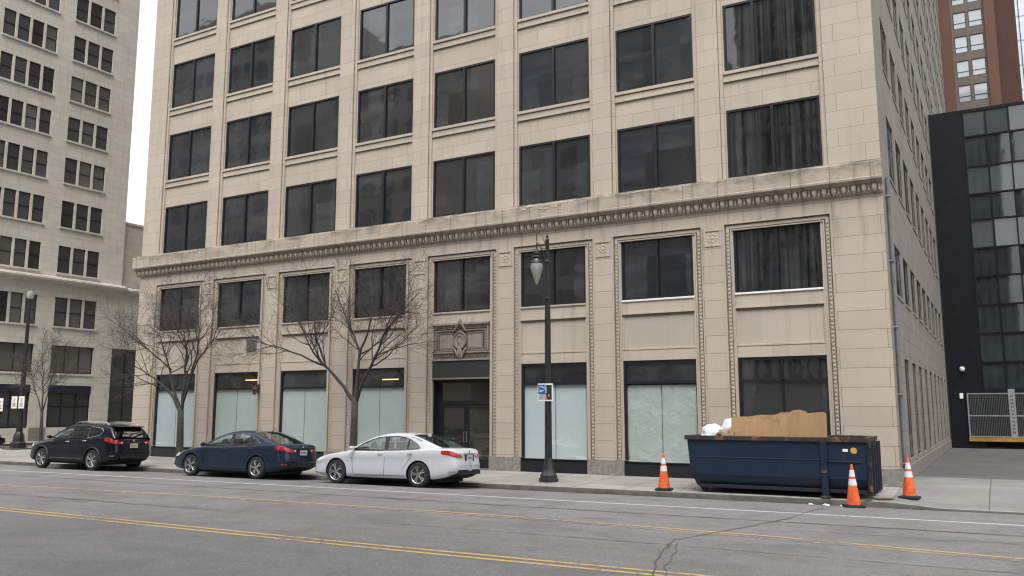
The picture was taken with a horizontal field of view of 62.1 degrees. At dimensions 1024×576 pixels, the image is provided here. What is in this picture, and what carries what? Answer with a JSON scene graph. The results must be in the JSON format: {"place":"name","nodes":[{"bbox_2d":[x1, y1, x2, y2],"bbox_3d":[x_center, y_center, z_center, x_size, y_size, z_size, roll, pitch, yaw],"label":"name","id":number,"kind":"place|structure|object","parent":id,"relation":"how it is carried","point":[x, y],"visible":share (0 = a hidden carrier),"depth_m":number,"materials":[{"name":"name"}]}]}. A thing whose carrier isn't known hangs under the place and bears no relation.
{"place":"outdoors","nodes":[
{"label":"outdoors","id":0,"kind":"place"},
{"bbox_2d":[0,0,139,441],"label":"pale stone tower","id":1,"kind":"structure","parent":0,"point":[67,75],"depth_m":61.85,"materials":[{"name":"stone"}]},
{"bbox_2d":[0,235,11,264],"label":"window","id":2,"kind":"structure","parent":1,"relation":"in","point":[5,242],"depth_m":57.92,"materials":[{"name":"black glass"}]},
{"bbox_2d":[0,51,12,79],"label":"window","id":3,"kind":"structure","parent":1,"relation":"in","point":[6,58],"depth_m":58.83,"materials":[{"name":"black glass"}]},
{"bbox_2d":[2,188,15,216],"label":"window","id":4,"kind":"structure","parent":1,"relation":"in","point":[9,194],"depth_m":58.36,"materials":[{"name":"black glass"}]},
{"bbox_2d":[3,8,15,35],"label":"window","id":5,"kind":"structure","parent":1,"relation":"in","point":[9,15],"depth_m":59.26,"materials":[{"name":"black glass"}]},
{"bbox_2d":[6,142,19,170],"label":"window","id":6,"kind":"structure","parent":1,"relation":"in","point":[13,149],"depth_m":58.82,"materials":[{"name":"black glass"}]},
{"bbox_2d":[0,384,28,427],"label":"shopfront window","id":7,"kind":"structure","parent":1,"relation":"in","point":[8,415],"depth_m":57.41,"materials":[{"name":"black glass"}]},
{"bbox_2d":[9,292,22,322],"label":"window","id":8,"kind":"structure","parent":1,"relation":"in","point":[16,298],"depth_m":58.19,"materials":[{"name":"black glass"}]},
{"bbox_2d":[10,99,22,125],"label":"window","id":9,"kind":"structure","parent":1,"relation":"in","point":[17,106],"depth_m":59.26,"materials":[{"name":"black glass"}]},
{"bbox_2d":[0,342,32,371],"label":"shopfront window","id":10,"kind":"structure","parent":1,"relation":"in","point":[10,348],"depth_m":57.74,"materials":[{"name":"black glass"}]},
{"bbox_2d":[13,238,25,266],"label":"window","id":11,"kind":"structure","parent":1,"relation":"in","point":[20,244],"depth_m":58.76,"materials":[{"name":"black glass"}]},
{"bbox_2d":[14,56,26,83],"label":"window","id":12,"kind":"structure","parent":1,"relation":"in","point":[20,63],"depth_m":59.68,"materials":[{"name":"black glass"}]},
{"bbox_2d":[17,191,29,219],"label":"window","id":13,"kind":"structure","parent":1,"relation":"in","point":[24,198],"depth_m":59.23,"materials":[{"name":"black glass"}]},
{"bbox_2d":[17,13,29,41],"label":"window","id":14,"kind":"structure","parent":1,"relation":"in","point":[24,21],"depth_m":60.12,"materials":[{"name":"black glass"}]},
{"bbox_2d":[21,146,33,173],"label":"window","id":15,"kind":"structure","parent":1,"relation":"in","point":[27,153],"depth_m":59.68,"materials":[{"name":"black glass"}]},
{"bbox_2d":[27,241,40,268],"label":"window","id":16,"kind":"structure","parent":1,"relation":"in","point":[34,247],"depth_m":59.63,"materials":[{"name":"black glass"}]},
{"bbox_2d":[28,61,40,88],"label":"window","id":17,"kind":"structure","parent":1,"relation":"in","point":[34,69],"depth_m":60.55,"materials":[{"name":"black glass"}]},
{"bbox_2d":[31,194,43,222],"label":"window","id":18,"kind":"structure","parent":1,"relation":"in","point":[38,201],"depth_m":60.09,"materials":[{"name":"black glass"}]},
{"bbox_2d":[32,19,43,46],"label":"window","id":19,"kind":"structure","parent":1,"relation":"in","point":[38,27],"depth_m":61.00,"materials":[{"name":"black glass"}]},
{"bbox_2d":[35,150,47,177],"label":"window","id":20,"kind":"structure","parent":1,"relation":"in","point":[41,158],"depth_m":60.55,"materials":[{"name":"black glass"}]},
{"bbox_2d":[53,297,66,326],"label":"window","id":21,"kind":"structure","parent":1,"relation":"in","point":[60,310],"depth_m":60.97,"materials":[{"name":"black glass"}]},
{"bbox_2d":[57,246,70,273],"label":"window","id":22,"kind":"structure","parent":1,"relation":"in","point":[64,252],"depth_m":61.52,"materials":[{"name":"black glass"}]},
{"bbox_2d":[60,201,73,227],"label":"window","id":23,"kind":"structure","parent":1,"relation":"in","point":[67,207],"depth_m":61.99,"materials":[{"name":"black glass"}]},
{"bbox_2d":[46,385,89,427],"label":"shopfront window","id":24,"kind":"structure","parent":1,"relation":"in","point":[63,409],"depth_m":60.85,"materials":[{"name":"black glass"}]},
{"bbox_2d":[64,158,76,184],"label":"window","id":25,"kind":"structure","parent":1,"relation":"in","point":[70,164],"depth_m":62.44,"materials":[{"name":"black glass"}]},
{"bbox_2d":[50,345,92,373],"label":"window","id":26,"kind":"structure","parent":1,"relation":"in","point":[85,358],"depth_m":61.80,"materials":[{"name":"black glass"}]},
{"bbox_2d":[67,117,79,142],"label":"window","id":27,"kind":"structure","parent":1,"relation":"in","point":[73,124],"depth_m":62.90,"materials":[{"name":"black glass"}]},
{"bbox_2d":[68,299,81,327],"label":"window","id":28,"kind":"structure","parent":1,"relation":"in","point":[75,305],"depth_m":61.93,"materials":[{"name":"black glass"}]},
{"bbox_2d":[70,76,82,102],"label":"window","id":29,"kind":"structure","parent":1,"relation":"in","point":[76,83],"depth_m":63.33,"materials":[{"name":"black glass"}]},
{"bbox_2d":[72,248,84,275],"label":"window","id":30,"kind":"structure","parent":1,"relation":"in","point":[78,254],"depth_m":62.49,"materials":[{"name":"black glass"}]},
{"bbox_2d":[73,36,85,62],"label":"window","id":31,"kind":"structure","parent":1,"relation":"in","point":[79,43],"depth_m":63.77,"materials":[{"name":"black glass"}]},
{"bbox_2d":[75,204,87,230],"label":"window","id":32,"kind":"structure","parent":1,"relation":"in","point":[82,210],"depth_m":62.97,"materials":[{"name":"black glass"}]},
{"bbox_2d":[78,161,90,187],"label":"window","id":33,"kind":"structure","parent":1,"relation":"in","point":[85,168],"depth_m":63.43,"materials":[{"name":"grey glass"}]},
{"bbox_2d":[83,301,95,328],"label":"window","id":34,"kind":"structure","parent":1,"relation":"in","point":[91,304],"depth_m":62.90,"materials":[{"name":"black glass"}]},
{"bbox_2d":[86,251,98,277],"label":"window","id":35,"kind":"structure","parent":1,"relation":"in","point":[93,257],"depth_m":63.47,"materials":[{"name":"black glass"}]},
{"bbox_2d":[89,207,101,233],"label":"window","id":36,"kind":"structure","parent":1,"relation":"in","point":[96,214],"depth_m":63.95,"materials":[{"name":"black glass"}]},
{"bbox_2d":[107,349,135,421],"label":"shopfront window","id":37,"kind":"structure","parent":1,"relation":"in","point":[119,409],"depth_m":64.77,"materials":[{"name":"black glass"}]},
{"bbox_2d":[122,222,143,289],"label":"tan side wing","id":38,"kind":"structure","parent":1,"relation":"attached to","point":[133,243],"depth_m":66.60,"materials":[{"name":"beige stone"}]},
{"bbox_2d":[126,0,157,225],"label":"sky","id":39,"kind":"structure","parent":0,"point":[137,180],"materials":[{"name":"white"}]},
{"bbox_2d":[0,447,900,501],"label":"sidewalk","id":40,"kind":"structure","parent":0,"point":[600,481],"depth_m":26.75,"materials":[{"name":"concrete"}]},
{"bbox_2d":[2,291,33,449],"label":"street lamp","id":41,"kind":"object","parent":40,"relation":"on","point":[18,442],"visible":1,"depth_m":46.96,"materials":[{"name":"metal"}]},
{"bbox_2d":[2,325,88,440],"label":"bare tree","id":42,"kind":"object","parent":40,"relation":"on","point":[41,406],"visible":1,"depth_m":41.89,"materials":[{"name":"brown plant"}]},
{"bbox_2d":[75,260,247,463],"bbox_3d":[-14.812,3.052,36.585,9.051,8.864,5.472,-5,-9,29],"label":"bare tree","id":43,"kind":"object","parent":40,"relation":"on","point":[180,432],"visible":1,"depth_m":36.34,"materials":[{"name":"brown plant"}]},
{"bbox_2d":[212,238,473,449],"bbox_3d":[-6.231,2.300,32.487,11.031,9.168,6.101,-5,-9,29],"label":"bare tree","id":44,"kind":"object","parent":40,"relation":"on","point":[354,399],"visible":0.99,"depth_m":32.15,"materials":[{"name":"brown plant"}]},
{"bbox_2d":[131,0,951,486],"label":"office building","id":45,"kind":"structure","parent":40,"relation":"on","point":[727,206],"depth_m":31.54,"materials":[{"name":"stone"}]},
{"bbox_2d":[151,374,194,456],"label":"shopfront window","id":46,"kind":"structure","parent":45,"relation":"in","point":[165,416],"depth_m":39.71,"materials":[{"name":"glass"}]},
{"bbox_2d":[159,286,199,330],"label":"window","id":47,"kind":"structure","parent":45,"relation":"in","point":[168,291],"depth_m":40.26,"materials":[{"name":"black glass"}]},
{"bbox_2d":[163,200,207,253],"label":"window","id":48,"kind":"structure","parent":45,"relation":"in","point":[185,224],"depth_m":40.84,"materials":[{"name":"black glass"}]},
{"bbox_2d":[167,125,211,179],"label":"window","id":49,"kind":"structure","parent":45,"relation":"in","point":[189,151],"depth_m":41.35,"materials":[{"name":"black glass"}]},
{"bbox_2d":[172,53,214,107],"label":"window","id":50,"kind":"structure","parent":45,"relation":"in","point":[193,80],"depth_m":41.87,"materials":[{"name":"black glass"}]},
{"bbox_2d":[176,0,217,37],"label":"window","id":51,"kind":"structure","parent":45,"relation":"in","point":[193,16],"depth_m":42.45,"materials":[{"name":"grey glass"}]},
{"bbox_2d":[212,372,257,442],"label":"shopfront window","id":52,"kind":"structure","parent":45,"relation":"in","point":[234,404],"depth_m":37.79,"materials":[{"name":"glass"}]},
{"bbox_2d":[217,279,261,326],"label":"window","id":53,"kind":"structure","parent":45,"relation":"in","point":[246,294],"depth_m":38.28,"materials":[{"name":"black glass"}]},
{"bbox_2d":[221,190,268,245],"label":"window","id":54,"kind":"structure","parent":45,"relation":"in","point":[244,216],"depth_m":38.89,"materials":[{"name":"black glass"}]},
{"bbox_2d":[225,111,271,168],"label":"window","id":55,"kind":"structure","parent":45,"relation":"in","point":[248,139],"depth_m":39.41,"materials":[{"name":"black glass"}]},
{"bbox_2d":[228,35,274,93],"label":"window","id":56,"kind":"structure","parent":45,"relation":"in","point":[252,63],"depth_m":39.92,"materials":[{"name":"black glass"}]},
{"bbox_2d":[232,0,275,19],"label":"window","id":57,"kind":"structure","parent":45,"relation":"in","point":[240,8],"depth_m":40.55,"materials":[{"name":"grey glass"}]},
{"bbox_2d":[279,370,326,459],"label":"shopfront window","id":58,"kind":"structure","parent":45,"relation":"in","point":[302,414],"depth_m":35.74,"materials":[{"name":"glass"}]},
{"bbox_2d":[283,272,329,322],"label":"window","id":59,"kind":"structure","parent":45,"relation":"in","point":[289,280],"depth_m":36.42,"materials":[{"name":"black glass"}]},
{"bbox_2d":[284,178,336,236],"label":"window","id":60,"kind":"structure","parent":45,"relation":"in","point":[310,208],"depth_m":36.95,"materials":[{"name":"black glass"}]},
{"bbox_2d":[287,96,338,156],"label":"window","id":61,"kind":"structure","parent":45,"relation":"in","point":[312,126],"depth_m":37.47,"materials":[{"name":"black glass"}]},
{"bbox_2d":[290,16,341,77],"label":"window","id":62,"kind":"structure","parent":45,"relation":"in","point":[317,46],"depth_m":37.98,"materials":[{"name":"black glass"}]},
{"bbox_2d":[352,368,403,447],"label":"shopfront window","id":63,"kind":"structure","parent":45,"relation":"in","point":[381,402],"depth_m":33.78,"materials":[{"name":"glass"}]},
{"bbox_2d":[354,265,405,317],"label":"window","id":64,"kind":"structure","parent":45,"relation":"in","point":[390,285],"depth_m":34.42,"materials":[{"name":"black glass"}]},
{"bbox_2d":[355,165,411,227],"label":"window","id":65,"kind":"structure","parent":45,"relation":"in","point":[382,196],"depth_m":34.99,"materials":[{"name":"black glass"}]},
{"bbox_2d":[357,78,412,142],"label":"window","id":66,"kind":"structure","parent":45,"relation":"in","point":[384,111],"depth_m":35.52,"materials":[{"name":"black glass"}]},
{"bbox_2d":[359,0,414,59],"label":"window","id":67,"kind":"structure","parent":45,"relation":"in","point":[388,27],"depth_m":36.05,"materials":[{"name":"grey glass"}]},
{"bbox_2d":[441,405,465,446],"bbox_3d":[-2.228,5.585,32.162,1.132,2.320,0.123,-5,-9,29],"label":"door","id":68,"kind":"structure","parent":45,"relation":"in","point":[453,417],"depth_m":32.25,"materials":[{"name":"black glass"}]},
{"bbox_2d":[434,256,489,312],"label":"window","id":69,"kind":"structure","parent":45,"relation":"in","point":[477,295],"depth_m":32.47,"materials":[{"name":"black glass"}]},
{"bbox_2d":[433,151,494,216],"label":"window","id":70,"kind":"structure","parent":45,"relation":"in","point":[464,184],"depth_m":33.07,"materials":[{"name":"black glass"}]},
{"bbox_2d":[434,59,494,127],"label":"window","id":71,"kind":"structure","parent":45,"relation":"in","point":[465,93],"depth_m":33.59,"materials":[{"name":"black glass"}]},
{"bbox_2d":[435,0,494,40],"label":"window","id":72,"kind":"structure","parent":45,"relation":"in","point":[452,17],"depth_m":34.16,"materials":[{"name":"grey glass"}]},
{"bbox_2d":[466,405,489,467],"bbox_3d":[-1.226,5.505,31.599,1.132,2.320,0.123,-5,-9,29],"label":"door","id":73,"kind":"structure","parent":45,"relation":"in","point":[477,416],"depth_m":31.67,"materials":[{"name":"black glass"}]},
{"bbox_2d":[519,0,587,18],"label":"window","id":74,"kind":"structure","parent":45,"relation":"in","point":[527,8],"depth_m":32.34,"materials":[{"name":"grey glass"}]},
{"bbox_2d":[521,246,585,306],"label":"window","id":75,"kind":"structure","parent":45,"relation":"in","point":[568,275],"depth_m":30.47,"materials":[{"name":"black glass"}]},
{"bbox_2d":[519,37,588,111],"bbox_3d":[1.551,-7.898,31.665,2.906,2.340,0.100,-5,-9,29],"label":"window","id":76,"kind":"structure","parent":45,"relation":"in","point":[559,73],"depth_m":31.65,"materials":[{"name":"black glass"}]},
{"bbox_2d":[521,362,587,473],"bbox_3d":[1.496,4.545,29.884,2.606,3.800,0.180,-5,-9,29],"label":"shopfront window","id":77,"kind":"structure","parent":45,"relation":"in","point":[569,380],"depth_m":29.85,"materials":[{"name":"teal glass"}]},
{"bbox_2d":[519,134,590,205],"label":"window","id":78,"kind":"structure","parent":45,"relation":"in","point":[556,170],"depth_m":31.15,"materials":[{"name":"black glass"}]},
{"bbox_2d":[615,13,692,92],"bbox_3d":[4.949,-8.170,29.753,2.808,2.340,0.100,-5,-9,29],"label":"window","id":79,"kind":"structure","parent":45,"relation":"in","point":[658,52],"depth_m":29.74,"materials":[{"name":"black glass"}]},
{"bbox_2d":[617,116,696,192],"bbox_3d":[4.949,-4.546,29.238,2.808,2.300,0.100,-5,-9,29],"label":"window","id":80,"kind":"structure","parent":45,"relation":"in","point":[661,154],"depth_m":29.22,"materials":[{"name":"black glass"}]},
{"bbox_2d":[621,235,693,299],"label":"window","id":81,"kind":"structure","parent":45,"relation":"in","point":[661,267],"depth_m":28.66,"materials":[{"name":"black glass"}]},
{"bbox_2d":[623,359,697,478],"bbox_3d":[4.899,4.273,27.969,2.539,3.800,0.180,-5,-9,29],"label":"shopfront window","id":82,"kind":"structure","parent":45,"relation":"in","point":[657,416],"depth_m":28.03,"materials":[{"name":"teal glass"}]},
{"bbox_2d":[722,0,816,70],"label":"window","id":83,"kind":"structure","parent":45,"relation":"in","point":[755,32],"depth_m":27.86,"materials":[{"name":"black glass"}]},
{"bbox_2d":[726,95,822,177],"bbox_3d":[8.382,-4.820,27.307,2.951,2.300,0.100,-5,-9,29],"label":"window","id":84,"kind":"structure","parent":45,"relation":"in","point":[782,135],"depth_m":27.29,"materials":[{"name":"black glass"}]},
{"bbox_2d":[733,222,822,292],"bbox_3d":[8.331,-0.948,26.728,2.692,2.070,0.100,-5,-9,29],"label":"window","id":85,"kind":"structure","parent":45,"relation":"in","point":[788,256],"depth_m":26.71,"materials":[{"name":"black glass"}]},
{"bbox_2d":[738,355,830,434],"bbox_3d":[8.336,3.999,26.035,2.692,3.800,0.180,-5,-9,29],"label":"shopfront window","id":86,"kind":"structure","parent":45,"relation":"in","point":[767,385],"depth_m":26.19,"materials":[{"name":"black glass"}]},
{"bbox_2d":[886,120,896,193],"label":"window","id":87,"kind":"structure","parent":45,"relation":"in","point":[889,141],"depth_m":28.79,"materials":[{"name":"black glass"}]},
{"bbox_2d":[904,359,913,457],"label":"window","id":88,"kind":"structure","parent":45,"relation":"in","point":[906,362],"depth_m":28.38,"materials":[{"name":"black glass"}]},
{"bbox_2d":[902,0,948,438],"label":"distant side windows","id":89,"kind":"structure","parent":45,"relation":"in","point":[917,57],"depth_m":46.49,"materials":[{"name":"black glass"}]},
{"bbox_2d":[530,232,557,481],"bbox_3d":[1.019,2.127,27.552,0.891,8.084,0.573,-5,-9,29],"label":"street lamp","id":90,"kind":"object","parent":40,"relation":"on","point":[548,474],"visible":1,"depth_m":27.43,"materials":[{"name":"black metal"}]},
{"bbox_2d":[655,453,672,490],"bbox_3d":[4.352,5.263,24.404,0.470,1.035,0.470,-3,-9,21],"label":"traffic cone","id":91,"kind":"object","parent":40,"relation":"on","point":[663,484],"visible":1,"depth_m":24.28,"materials":[{"name":"orange plastic"}]},
{"bbox_2d":[684,434,882,498],"bbox_3d":[7.513,4.863,23.692,4.890,1.630,2.200,-5,-9,29],"label":"dumpster","id":92,"kind":"object","parent":40,"relation":"on","point":[814,464],"visible":0.94,"depth_m":22.77,"materials":[{"name":"blue metal"}]},
{"bbox_3d":[7.638,4.458,23.959,4.698,0.579,1.266,-5,-9,29],"label":"rubbish heap","id":93,"kind":"object","parent":92,"relation":"in","visible":0},
{"bbox_2d":[731,412,826,436],"bbox_3d":[7.356,3.943,23.564,2.590,1.015,0.209,-5,-9,29],"label":"cardboard sheet","id":94,"kind":"object","parent":93,"relation":"on","point":[799,425],"visible":0.71,"depth_m":23.53,"materials":[{"name":"brown cardboard"}]},
{"bbox_2d":[0,464,1023,575],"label":"road","id":95,"kind":"structure","parent":0,"point":[37,545],"depth_m":15.90,"materials":[{"name":"grey asphalt"}]},
{"bbox_2d":[30,421,149,470],"bbox_3d":[-17.118,6.348,34.459,5.394,1.879,2.368,-4,-11,27],"label":"parked suv","id":96,"kind":"object","parent":95,"relation":"on","point":[92,446],"visible":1,"depth_m":33.33,"materials":[{"name":"black paint"}]},
{"bbox_2d":[175,430,315,478],"bbox_3d":[-9.529,5.883,30.312,5.519,1.615,2.361,-4,-11,27],"label":"parked sedan","id":97,"kind":"object","parent":95,"relation":"on","point":[258,457],"visible":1,"depth_m":29.26,"materials":[{"name":"blue paint"}]},
{"bbox_2d":[0,510,669,575],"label":"yellow line","id":98,"kind":"object","parent":95,"relation":"on","point":[357,546],"visible":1,"depth_m":14.22,"materials":[{"name":"paint"}]},
{"bbox_2d":[0,507,710,575],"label":"yellow line","id":99,"kind":"object","parent":95,"relation":"on","point":[381,545],"visible":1,"depth_m":14.33,"materials":[{"name":"paint"}]},
{"bbox_2d":[315,432,479,486],"bbox_3d":[-3.711,5.426,27.159,5.544,1.622,2.371,-4,-11,27],"label":"parked sedan","id":100,"kind":"object","parent":95,"relation":"on","point":[415,462],"visible":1,"depth_m":26.12,"materials":[{"name":"white paint"}]},
{"bbox_2d":[0,461,1023,514],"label":"kerb","id":101,"kind":"structure","parent":95,"relation":"on","point":[800,500],"depth_m":24.74,"materials":[{"name":"concrete"}]},
{"bbox_2d":[0,485,1023,561],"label":"yellow line","id":102,"kind":"object","parent":95,"relation":"on","point":[583,523],"visible":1,"depth_m":16.76,"materials":[{"name":"paint"}]},
{"bbox_2d":[0,484,1023,558],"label":"yellow line","id":103,"kind":"object","parent":95,"relation":"on","point":[577,521],"visible":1,"depth_m":17.20,"materials":[{"name":"paint"}]},
{"bbox_2d":[7,470,1023,525],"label":"white line","id":104,"kind":"object","parent":95,"relation":"on","point":[566,500],"visible":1,"depth_m":21.43,"materials":[{"name":"paint"}]},
{"bbox_2d":[842,464,865,507],"bbox_3d":[8.457,4.905,21.125,0.470,1.035,0.470,-1,-6,1],"label":"traffic cone","id":105,"kind":"object","parent":95,"relation":"on","point":[853,499],"visible":0.99,"depth_m":21.02,"materials":[{"name":"orange plastic"}]},
{"bbox_2d":[889,476,1023,511],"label":"driveway apron","id":106,"kind":"object","parent":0,"point":[978,494],"visible":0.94,"depth_m":22.68,"materials":[{"name":"concrete"}]},
{"bbox_2d":[898,457,920,498],"bbox_3d":[10.316,4.932,22.132,0.470,1.035,0.470,-7,-11,41],"label":"traffic cone","id":107,"kind":"object","parent":106,"relation":"on","point":[909,490],"visible":1,"depth_m":22.02,"materials":[{"name":"orange plastic"}]},
{"bbox_2d":[917,446,1023,479],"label":"alley pavement","id":108,"kind":"structure","parent":0,"point":[989,463],"depth_m":34.14,"materials":[{"name":"concrete"}]},
{"bbox_2d":[928,101,1023,448],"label":"black glass building","id":109,"kind":"structure","parent":108,"relation":"on","point":[977,161],"depth_m":49.15,"materials":[{"name":"glass"}]},
{"bbox_3d":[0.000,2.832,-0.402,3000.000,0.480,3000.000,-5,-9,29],"label":"ground","id":110,"kind":"structure","parent":0,"visible":0},
{"bbox_2d":[938,0,1022,111],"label":"brick tower","id":111,"kind":"structure","parent":110,"relation":"on","point":[980,53],"depth_m":82.26,"materials":[{"name":"brown brick"}]},
{"bbox_2d":[1014,0,1023,100],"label":"glass tower","id":112,"kind":"structure","parent":110,"relation":"on","point":[1019,9],"depth_m":100.03,"materials":[{"name":"grey glass"}]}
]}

